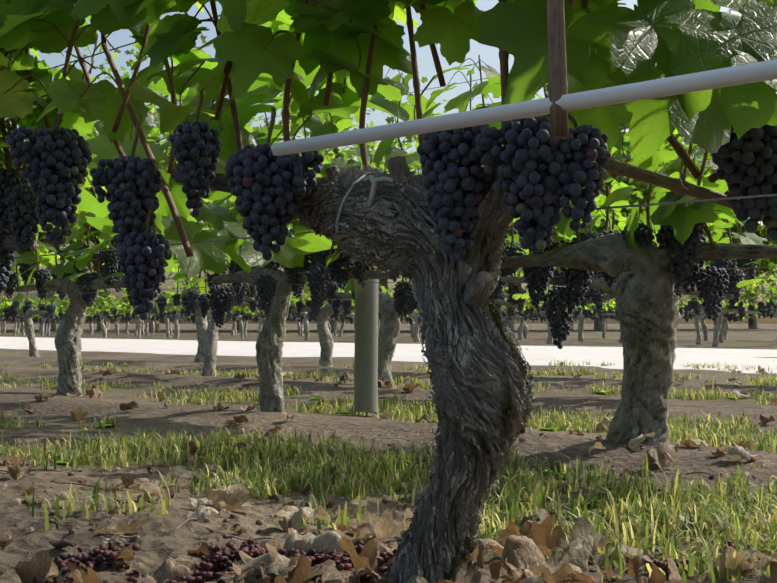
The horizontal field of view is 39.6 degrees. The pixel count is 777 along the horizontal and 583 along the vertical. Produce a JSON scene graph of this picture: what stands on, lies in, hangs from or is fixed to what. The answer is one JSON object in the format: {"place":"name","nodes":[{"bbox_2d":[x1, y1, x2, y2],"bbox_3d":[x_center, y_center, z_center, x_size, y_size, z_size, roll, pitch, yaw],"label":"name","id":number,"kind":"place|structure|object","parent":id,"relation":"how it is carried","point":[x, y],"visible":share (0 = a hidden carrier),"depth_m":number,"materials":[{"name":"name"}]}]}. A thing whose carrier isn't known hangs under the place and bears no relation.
{"place":"outdoors","nodes":[
{"label":"outdoors","id":0,"kind":"place"},
{"bbox_2d":[0,43,30,234],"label":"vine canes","id":1,"kind":"object","parent":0,"point":[8,160],"visible":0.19,"depth_m":2.06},
{"bbox_2d":[0,168,39,254],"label":"vine grapes","id":2,"kind":"object","parent":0,"point":[16,202],"visible":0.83,"depth_m":2.00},
{"bbox_2d":[4,263,53,310],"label":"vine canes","id":3,"kind":"object","parent":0,"point":[27,294],"visible":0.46,"depth_m":11.63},
{"bbox_2d":[3,300,55,320],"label":"grape bunches","id":4,"kind":"object","parent":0,"point":[9,312],"visible":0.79,"depth_m":11.67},
{"bbox_2d":[33,314,54,322],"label":"grape bunches","id":5,"kind":"object","parent":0,"point":[36,319],"visible":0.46,"depth_m":29.69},
{"bbox_2d":[4,247,149,307],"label":"grape bunches","id":6,"kind":"object","parent":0,"point":[111,265],"visible":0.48,"depth_m":5.06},
{"bbox_2d":[15,131,172,285],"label":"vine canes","id":7,"kind":"object","parent":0,"point":[88,246],"visible":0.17,"depth_m":5.10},
{"bbox_2d":[15,112,177,396],"bbox_3d":[-1.465,-0.118,5.158,1.568,1.307,0.521,-2,-2,42],"label":"grapevine","id":8,"kind":"object","parent":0,"point":[67,342],"depth_m":5.09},
{"bbox_2d":[86,290,114,316],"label":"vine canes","id":9,"kind":"object","parent":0,"point":[104,305],"visible":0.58,"depth_m":27.45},
{"bbox_2d":[89,307,116,323],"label":"grape bunches","id":10,"kind":"object","parent":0,"point":[105,313],"visible":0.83,"depth_m":27.41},
{"bbox_2d":[125,307,157,320],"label":"grape bunches","id":11,"kind":"object","parent":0,"point":[128,315],"visible":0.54,"depth_m":26.60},
{"bbox_2d":[161,308,194,320],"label":"grape bunches","id":12,"kind":"object","parent":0,"point":[182,312],"visible":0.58,"depth_m":25.51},
{"bbox_2d":[159,266,232,296],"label":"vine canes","id":13,"kind":"object","parent":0,"point":[182,281],"visible":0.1,"depth_m":9.94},
{"bbox_2d":[156,294,267,314],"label":"grape bunches","id":14,"kind":"object","parent":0,"point":[176,301],"visible":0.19,"depth_m":9.99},
{"bbox_2d":[175,200,250,297],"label":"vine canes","id":15,"kind":"object","parent":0,"point":[205,278],"visible":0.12,"depth_m":7.21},
{"bbox_2d":[181,282,258,317],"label":"grape bunches","id":16,"kind":"object","parent":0,"point":[195,295],"visible":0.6,"depth_m":7.15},
{"bbox_2d":[226,310,253,321],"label":"grape bunches","id":17,"kind":"object","parent":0,"point":[237,311],"visible":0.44,"depth_m":26.67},
{"bbox_2d":[244,314,265,322],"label":"grape bunches","id":18,"kind":"object","parent":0,"point":[250,317],"visible":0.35,"depth_m":23.73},
{"bbox_2d":[291,304,317,318],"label":"grape bunches","id":19,"kind":"object","parent":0,"point":[297,314],"visible":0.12,"depth_m":22.76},
{"bbox_2d":[287,297,351,321],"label":"grape bunches","id":20,"kind":"object","parent":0,"point":[346,302],"visible":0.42,"depth_m":8.59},
{"bbox_2d":[329,311,350,321],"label":"grape bunches","id":21,"kind":"object","parent":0,"point":[336,318],"visible":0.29,"depth_m":21.77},
{"bbox_2d":[0,324,776,582],"bbox_3d":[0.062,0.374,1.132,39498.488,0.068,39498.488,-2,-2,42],"label":"ground","id":22,"kind":"structure","parent":0,"point":[157,544],"depth_m":3.47,"materials":[{"name":"soil"}]},
{"bbox_2d":[1,294,32,335],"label":"vine","id":23,"kind":"object","parent":22,"relation":"on","point":[15,325],"depth_m":30.56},
{"bbox_2d":[16,300,24,333],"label":"vine","id":24,"kind":"object","parent":22,"relation":"on","point":[18,326],"depth_m":37.05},
{"bbox_2d":[4,296,43,334],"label":"vine","id":25,"kind":"object","parent":22,"relation":"on","point":[22,307],"depth_m":33.49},
{"bbox_2d":[0,252,60,356],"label":"vine","id":26,"kind":"object","parent":22,"relation":"on","point":[29,330],"depth_m":11.71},
{"bbox_2d":[28,291,57,335],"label":"vine","id":27,"kind":"object","parent":22,"relation":"on","point":[30,299],"depth_m":29.59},
{"bbox_2d":[0,20,94,251],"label":"vine leaves","id":28,"kind":"object","parent":22,"relation":"on","point":[71,121],"depth_m":2.06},
{"bbox_2d":[37,299,60,335],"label":"vine","id":29,"kind":"object","parent":22,"relation":"on","point":[48,328],"depth_m":32.53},
{"bbox_2d":[1,136,98,285],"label":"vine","id":30,"kind":"object","parent":22,"relation":"on","point":[61,258],"depth_m":55.85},
{"bbox_2d":[55,297,88,317],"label":"vine","id":31,"kind":"object","parent":22,"relation":"on","point":[61,303],"depth_m":28.79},
{"bbox_2d":[1,67,169,330],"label":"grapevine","id":32,"kind":"object","parent":22,"relation":"on","point":[88,188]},
{"bbox_2d":[86,297,101,334],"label":"vine","id":33,"kind":"object","parent":22,"relation":"on","point":[91,327],"depth_m":34.04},
{"bbox_2d":[88,289,118,336],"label":"vine","id":34,"kind":"object","parent":22,"relation":"on","point":[101,299],"depth_m":27.50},
{"bbox_2d":[94,295,120,334],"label":"vine","id":35,"kind":"object","parent":22,"relation":"on","point":[114,303],"depth_m":30.44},
{"bbox_2d":[39,134,178,329],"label":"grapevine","id":36,"kind":"object","parent":22,"relation":"on","point":[97,241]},
{"bbox_2d":[101,304,121,333],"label":"vine","id":37,"kind":"object","parent":22,"relation":"on","point":[115,321],"depth_m":35.96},
{"bbox_2d":[98,294,132,334],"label":"vine","id":38,"kind":"object","parent":22,"relation":"on","point":[120,301],"depth_m":33.06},
{"bbox_2d":[118,301,134,332],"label":"vine","id":39,"kind":"object","parent":22,"relation":"on","point":[126,327],"depth_m":38.58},
{"bbox_2d":[118,294,151,336],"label":"vine","id":40,"kind":"object","parent":22,"relation":"on","point":[125,304],"depth_m":29.68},
{"bbox_2d":[120,288,157,337],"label":"vine","id":41,"kind":"object","parent":22,"relation":"on","point":[125,300],"depth_m":26.56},
{"bbox_2d":[145,301,159,335],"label":"vine","id":42,"kind":"object","parent":22,"relation":"on","point":[146,328],"depth_m":32.03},
{"bbox_2d":[150,303,156,333],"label":"vine","id":43,"kind":"object","parent":22,"relation":"on","point":[153,327],"depth_m":37.57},
{"bbox_2d":[47,13,279,330],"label":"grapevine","id":44,"kind":"object","parent":22,"relation":"on","point":[154,133],"depth_m":49.05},
{"bbox_2d":[155,287,179,336],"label":"vine","id":45,"kind":"object","parent":22,"relation":"on","point":[167,327],"depth_m":28.49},
{"bbox_2d":[158,299,189,321],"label":"vine","id":46,"kind":"object","parent":22,"relation":"on","point":[179,308],"depth_m":30.87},
{"bbox_2d":[168,300,181,334],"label":"vine","id":47,"kind":"object","parent":22,"relation":"on","point":[170,329],"depth_m":34.02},
{"bbox_2d":[164,283,193,337],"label":"vine","id":48,"kind":"object","parent":22,"relation":"on","point":[176,324],"depth_m":25.53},
{"bbox_2d":[157,202,254,376],"bbox_3d":[-1.148,-0.063,7.037,0.454,1.302,1.632,2,-4,-29],"label":"vine","id":49,"kind":"object","parent":22,"relation":"on","point":[210,345],"depth_m":7.00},
{"bbox_2d":[165,257,249,362],"bbox_3d":[-1.605,0.030,9.733,1.461,1.291,0.643,0,-2,35],"label":"vine","id":50,"kind":"object","parent":22,"relation":"on","point":[201,323],"depth_m":9.71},
{"bbox_2d":[225,308,246,335],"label":"vine","id":51,"kind":"object","parent":22,"relation":"on","point":[233,328],"depth_m":32.03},
{"bbox_2d":[163,203,310,329],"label":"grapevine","id":52,"kind":"object","parent":22,"relation":"on","point":[211,226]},
{"bbox_2d":[226,306,254,337],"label":"vine","id":53,"kind":"object","parent":22,"relation":"on","point":[240,318],"depth_m":26.49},
{"bbox_2d":[232,306,257,336],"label":"vine","id":54,"kind":"object","parent":22,"relation":"on","point":[245,328],"depth_m":29.01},
{"bbox_2d":[242,306,265,334],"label":"vine","id":55,"kind":"object","parent":22,"relation":"on","point":[261,319],"depth_m":23.52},
{"bbox_2d":[292,303,314,335],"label":"vine","id":56,"kind":"object","parent":22,"relation":"on","point":[301,328],"depth_m":30.04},
{"bbox_2d":[291,287,324,339],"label":"vine","id":57,"kind":"object","parent":22,"relation":"on","point":[306,323],"depth_m":22.46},
{"bbox_2d":[193,74,436,411],"bbox_3d":[-0.415,-0.154,4.126,1.453,1.304,0.470,-2,-2,42],"label":"grapevine","id":58,"kind":"object","parent":22,"relation":"on","point":[269,344],"depth_m":4.06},
{"bbox_2d":[207,248,399,298],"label":"grape bunches","id":59,"kind":"object","parent":58,"relation":"attached to","point":[320,257],"visible":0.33,"depth_m":3.92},
{"bbox_2d":[197,69,418,275],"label":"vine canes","id":60,"kind":"object","parent":58,"relation":"attached to","point":[336,151],"visible":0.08,"depth_m":3.83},
{"bbox_2d":[290,267,386,366],"bbox_3d":[-0.476,0.072,8.691,0.544,1.122,1.236,-1,-1,-45],"label":"vine","id":61,"kind":"object","parent":22,"relation":"on","point":[326,312],"depth_m":8.67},
{"bbox_2d":[293,257,374,307],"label":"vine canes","id":62,"kind":"object","parent":61,"relation":"attached to","point":[309,297],"visible":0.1,"depth_m":8.88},
{"bbox_2d":[330,286,354,327],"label":"vine","id":63,"kind":"object","parent":22,"relation":"on","point":[352,315],"depth_m":21.62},
{"bbox_2d":[214,93,474,331],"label":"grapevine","id":64,"kind":"object","parent":22,"relation":"on","point":[343,155],"depth_m":46.13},
{"bbox_2d":[338,311,354,336],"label":"vine","id":65,"kind":"object","parent":22,"relation":"on","point":[341,329],"depth_m":29.00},
{"bbox_2d":[296,109,435,329],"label":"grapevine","id":66,"kind":"object","parent":22,"relation":"on","point":[409,139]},
{"bbox_2d":[0,465,732,582],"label":"twigs","id":67,"kind":"object","parent":22,"relation":"on","point":[122,536],"visible":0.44,"depth_m":2.08,"materials":[{"name":"wood"}]},
{"bbox_2d":[354,279,378,411],"bbox_3d":[-0.085,0.198,4.133,0.095,0.521,0.090,-2,-2,42],"label":"post","id":68,"kind":"object","parent":22,"relation":"on","point":[366,356],"visible":0.96,"depth_m":4.09,"materials":[{"name":"green"}]},
{"bbox_2d":[325,264,417,388],"bbox_3d":[-0.027,-0.019,5.983,0.623,1.138,1.416,6,1,-37],"label":"vine","id":69,"kind":"object","parent":22,"relation":"on","point":[388,335],"depth_m":5.91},
{"bbox_2d":[320,279,417,315],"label":"grape bunches","id":70,"kind":"object","parent":69,"relation":"attached to","point":[404,294],"visible":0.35,"depth_m":5.79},
{"bbox_2d":[1,385,764,515],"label":"fallen leaves","id":71,"kind":"object","parent":22,"relation":"on","point":[548,429],"visible":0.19,"depth_m":2.84,"materials":[{"name":"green plant"}]},
{"bbox_2d":[9,429,758,582],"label":"soil clods","id":72,"kind":"object","parent":22,"relation":"on","point":[226,520],"visible":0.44,"depth_m":1.83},
{"bbox_2d":[0,0,776,582],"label":"vine","id":73,"kind":"object","parent":22,"relation":"on","point":[613,44],"depth_m":1.33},
{"bbox_2d":[335,172,394,249],"bbox_3d":[-0.028,-0.103,1.404,0.081,0.111,0.143,0,-2,4],"label":"vine tie","id":74,"kind":"object","parent":73,"relation":"attached to","point":[373,180],"visible":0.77,"depth_m":1.35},
{"bbox_2d":[0,0,735,256],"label":"vine shoots","id":75,"kind":"object","parent":73,"relation":"attached to","point":[613,166],"visible":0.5,"depth_m":1.54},
{"bbox_2d":[0,114,776,320],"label":"grape bunches","id":76,"kind":"object","parent":73,"relation":"attached to","point":[544,176],"visible":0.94,"depth_m":1.39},
{"bbox_2d":[0,365,776,582],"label":"dry leaf litter","id":77,"kind":"object","parent":22,"relation":"on","point":[525,551],"visible":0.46,"depth_m":1.52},
{"bbox_2d":[0,358,776,582],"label":"grass tufts","id":78,"kind":"object","parent":22,"relation":"on","point":[651,518],"visible":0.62,"depth_m":2.40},
{"bbox_2d":[33,534,765,582],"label":"fallen grapes","id":79,"kind":"object","parent":22,"relation":"on","point":[217,558],"visible":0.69,"depth_m":1.45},
{"bbox_2d":[391,276,419,341],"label":"vine","id":80,"kind":"object","parent":22,"relation":"on","point":[415,330],"depth_m":20.42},
{"bbox_2d":[207,234,728,348],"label":"grape bunches","id":81,"kind":"object","parent":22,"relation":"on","point":[569,298],"visible":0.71,"depth_m":3.09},
{"bbox_2d":[490,234,531,307],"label":"vine","id":82,"kind":"object","parent":22,"relation":"on","point":[523,296],"depth_m":7.42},
{"bbox_2d":[502,223,522,302],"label":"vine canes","id":83,"kind":"object","parent":82,"relation":"attached to","point":[518,274],"visible":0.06,"depth_m":7.44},
{"bbox_2d":[368,76,660,330],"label":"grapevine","id":84,"kind":"object","parent":22,"relation":"on","point":[423,79],"depth_m":47.01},
{"bbox_2d":[502,287,542,339],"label":"vine","id":85,"kind":"object","parent":22,"relation":"on","point":[520,327],"depth_m":22.94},
{"bbox_2d":[501,287,546,338],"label":"vine","id":86,"kind":"object","parent":22,"relation":"on","point":[525,330],"depth_m":24.93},
{"bbox_2d":[524,286,567,327],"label":"vine","id":87,"kind":"object","parent":22,"relation":"on","point":[540,304],"depth_m":20.75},
{"bbox_2d":[524,306,567,319],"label":"grape bunches","id":88,"kind":"object","parent":87,"relation":"hanging from","point":[526,311],"visible":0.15,"depth_m":20.93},
{"bbox_2d":[524,287,581,343],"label":"vine","id":89,"kind":"object","parent":22,"relation":"on","point":[549,340],"depth_m":18.42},
{"bbox_2d":[529,306,581,318],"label":"grape bunches","id":90,"kind":"object","parent":89,"relation":"hanging from","point":[531,310],"visible":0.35,"depth_m":18.42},
{"bbox_2d":[521,188,651,330],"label":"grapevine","id":91,"kind":"object","parent":22,"relation":"on","point":[602,227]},
{"bbox_2d":[466,66,714,330],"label":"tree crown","id":92,"kind":"object","parent":22,"relation":"on","point":[640,191],"depth_m":48.57},
{"bbox_2d":[574,298,607,340],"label":"vine","id":93,"kind":"object","parent":22,"relation":"on","point":[581,328],"depth_m":21.93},
{"bbox_2d":[588,300,611,337],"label":"vine","id":94,"kind":"object","parent":22,"relation":"on","point":[603,329],"depth_m":25.48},
{"bbox_2d":[426,0,776,445],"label":"grapevine","id":95,"kind":"object","parent":22,"relation":"on","point":[646,307],"depth_m":2.85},
{"bbox_2d":[501,195,704,288],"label":"grape bunches","id":96,"kind":"object","parent":95,"relation":"hanging from","point":[664,234],"visible":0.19,"depth_m":2.82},
{"bbox_2d":[592,291,615,315],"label":"vine","id":97,"kind":"object","parent":22,"relation":"on","point":[611,314],"depth_m":17.59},
{"bbox_2d":[592,307,618,318],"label":"grape bunches","id":98,"kind":"object","parent":97,"relation":"hanging from","point":[595,311],"visible":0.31,"depth_m":17.62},
{"bbox_2d":[603,293,621,342],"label":"vine","id":99,"kind":"object","parent":22,"relation":"on","point":[612,304],"depth_m":19.73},
{"bbox_2d":[500,144,768,397],"bbox_3d":[1.078,-0.109,5.018,1.424,1.267,0.580,5,4,33],"label":"vine","id":100,"kind":"object","parent":22,"relation":"on","point":[673,166],"depth_m":4.89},
{"bbox_2d":[574,160,760,303],"bbox_3d":[1.663,-0.107,6.700,1.305,1.374,0.532,-10,-7,27],"label":"vine","id":101,"kind":"object","parent":22,"relation":"on","point":[618,214],"depth_m":6.87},
{"bbox_2d":[614,140,764,265],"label":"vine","id":102,"kind":"object","parent":22,"relation":"on","point":[732,235],"visible":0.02,"depth_m":52.98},
{"bbox_2d":[679,296,725,344],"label":"vine","id":103,"kind":"object","parent":22,"relation":"on","point":[697,327],"depth_m":18.40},
{"bbox_2d":[678,304,728,318],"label":"grape bunches","id":104,"kind":"object","parent":103,"relation":"hanging from","point":[685,309],"visible":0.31,"depth_m":18.45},
{"bbox_2d":[678,296,729,340],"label":"vine","id":105,"kind":"object","parent":22,"relation":"on","point":[704,326],"depth_m":21.94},
{"bbox_2d":[644,153,776,324],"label":"leaves","id":106,"kind":"object","parent":22,"relation":"on","point":[756,231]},
{"bbox_2d":[689,289,757,342],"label":"vine","id":107,"kind":"object","parent":22,"relation":"on","point":[723,329],"depth_m":19.90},
{"bbox_2d":[683,261,769,346],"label":"vine","id":108,"kind":"object","parent":22,"relation":"on","point":[717,327],"depth_m":16.29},
{"bbox_2d":[688,297,766,318],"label":"grape bunches","id":109,"kind":"object","parent":108,"relation":"hanging from","point":[740,307],"visible":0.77,"depth_m":16.20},
{"bbox_2d":[697,287,765,339],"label":"vine","id":110,"kind":"object","parent":22,"relation":"on","point":[746,303],"depth_m":23.42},
{"bbox_2d":[702,229,776,328],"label":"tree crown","id":111,"kind":"object","parent":22,"relation":"on","point":[771,262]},
{"bbox_2d":[709,157,776,264],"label":"leaves","id":112,"kind":"object","parent":22,"relation":"on","point":[763,241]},
{"bbox_2d":[751,270,776,314],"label":"vine","id":113,"kind":"object","parent":22,"relation":"on","point":[769,287],"depth_m":17.68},
{"bbox_2d":[757,302,770,318],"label":"grape bunches","id":114,"kind":"object","parent":113,"relation":"hanging from","point":[768,310],"visible":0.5,"depth_m":17.59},
{"bbox_2d":[760,282,776,341],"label":"vine","id":115,"kind":"object","parent":22,"relation":"on","point":[766,295],"depth_m":21.10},
{"bbox_2d":[0,337,776,372],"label":"road","id":116,"kind":"structure","parent":0,"point":[546,355],"depth_m":12.60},
{"bbox_2d":[0,14,776,309],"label":"trellis wires","id":117,"kind":"object","parent":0,"point":[703,200],"visible":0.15,"depth_m":1.98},
{"bbox_2d":[0,0,776,323],"label":"sky","id":118,"kind":"structure","parent":0,"point":[488,54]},
{"bbox_2d":[489,283,525,316],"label":"vine grapes","id":119,"kind":"object","parent":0,"point":[498,290],"visible":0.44,"depth_m":7.40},
{"bbox_2d":[506,313,543,322],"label":"grape bunches","id":120,"kind":"object","parent":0,"point":[542,318],"visible":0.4,"depth_m":22.83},
{"bbox_2d":[547,0,568,139],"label":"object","id":121,"kind":"object","parent":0,"point":[557,73],"visible":1,"depth_m":0.64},
{"bbox_2d":[271,59,776,155],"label":"pipe","id":122,"kind":"object","parent":121,"relation":"attached to","point":[717,78],"visible":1,"depth_m":0.64,"materials":[{"name":"white"}]},
{"bbox_2d":[447,55,720,259],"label":"vine canes","id":123,"kind":"object","parent":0,"point":[647,210],"visible":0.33,"depth_m":2.90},
{"bbox_2d":[574,309,603,321],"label":"grape bunches","id":124,"kind":"object","parent":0,"point":[586,313],"visible":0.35,"depth_m":21.82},
{"bbox_2d":[498,244,744,312],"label":"grape bunches","id":125,"kind":"object","parent":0,"point":[724,263],"visible":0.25,"depth_m":4.79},
{"bbox_2d":[501,144,749,291],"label":"leaves","id":126,"kind":"object","parent":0,"point":[613,219],"visible":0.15,"depth_m":4.95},
{"bbox_2d":[580,258,756,312],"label":"grape bunches","id":127,"kind":"object","parent":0,"point":[599,297],"visible":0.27,"depth_m":6.61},
{"bbox_2d":[591,166,749,293],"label":"leaves","id":128,"kind":"object","parent":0,"point":[740,225],"visible":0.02,"depth_m":6.86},
{"bbox_2d":[688,313,753,326],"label":"grape bunches","id":129,"kind":"object","parent":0,"point":[732,315],"visible":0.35,"depth_m":19.77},
{"bbox_2d":[691,268,763,310],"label":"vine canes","id":130,"kind":"object","parent":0,"point":[743,293],"visible":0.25,"depth_m":16.14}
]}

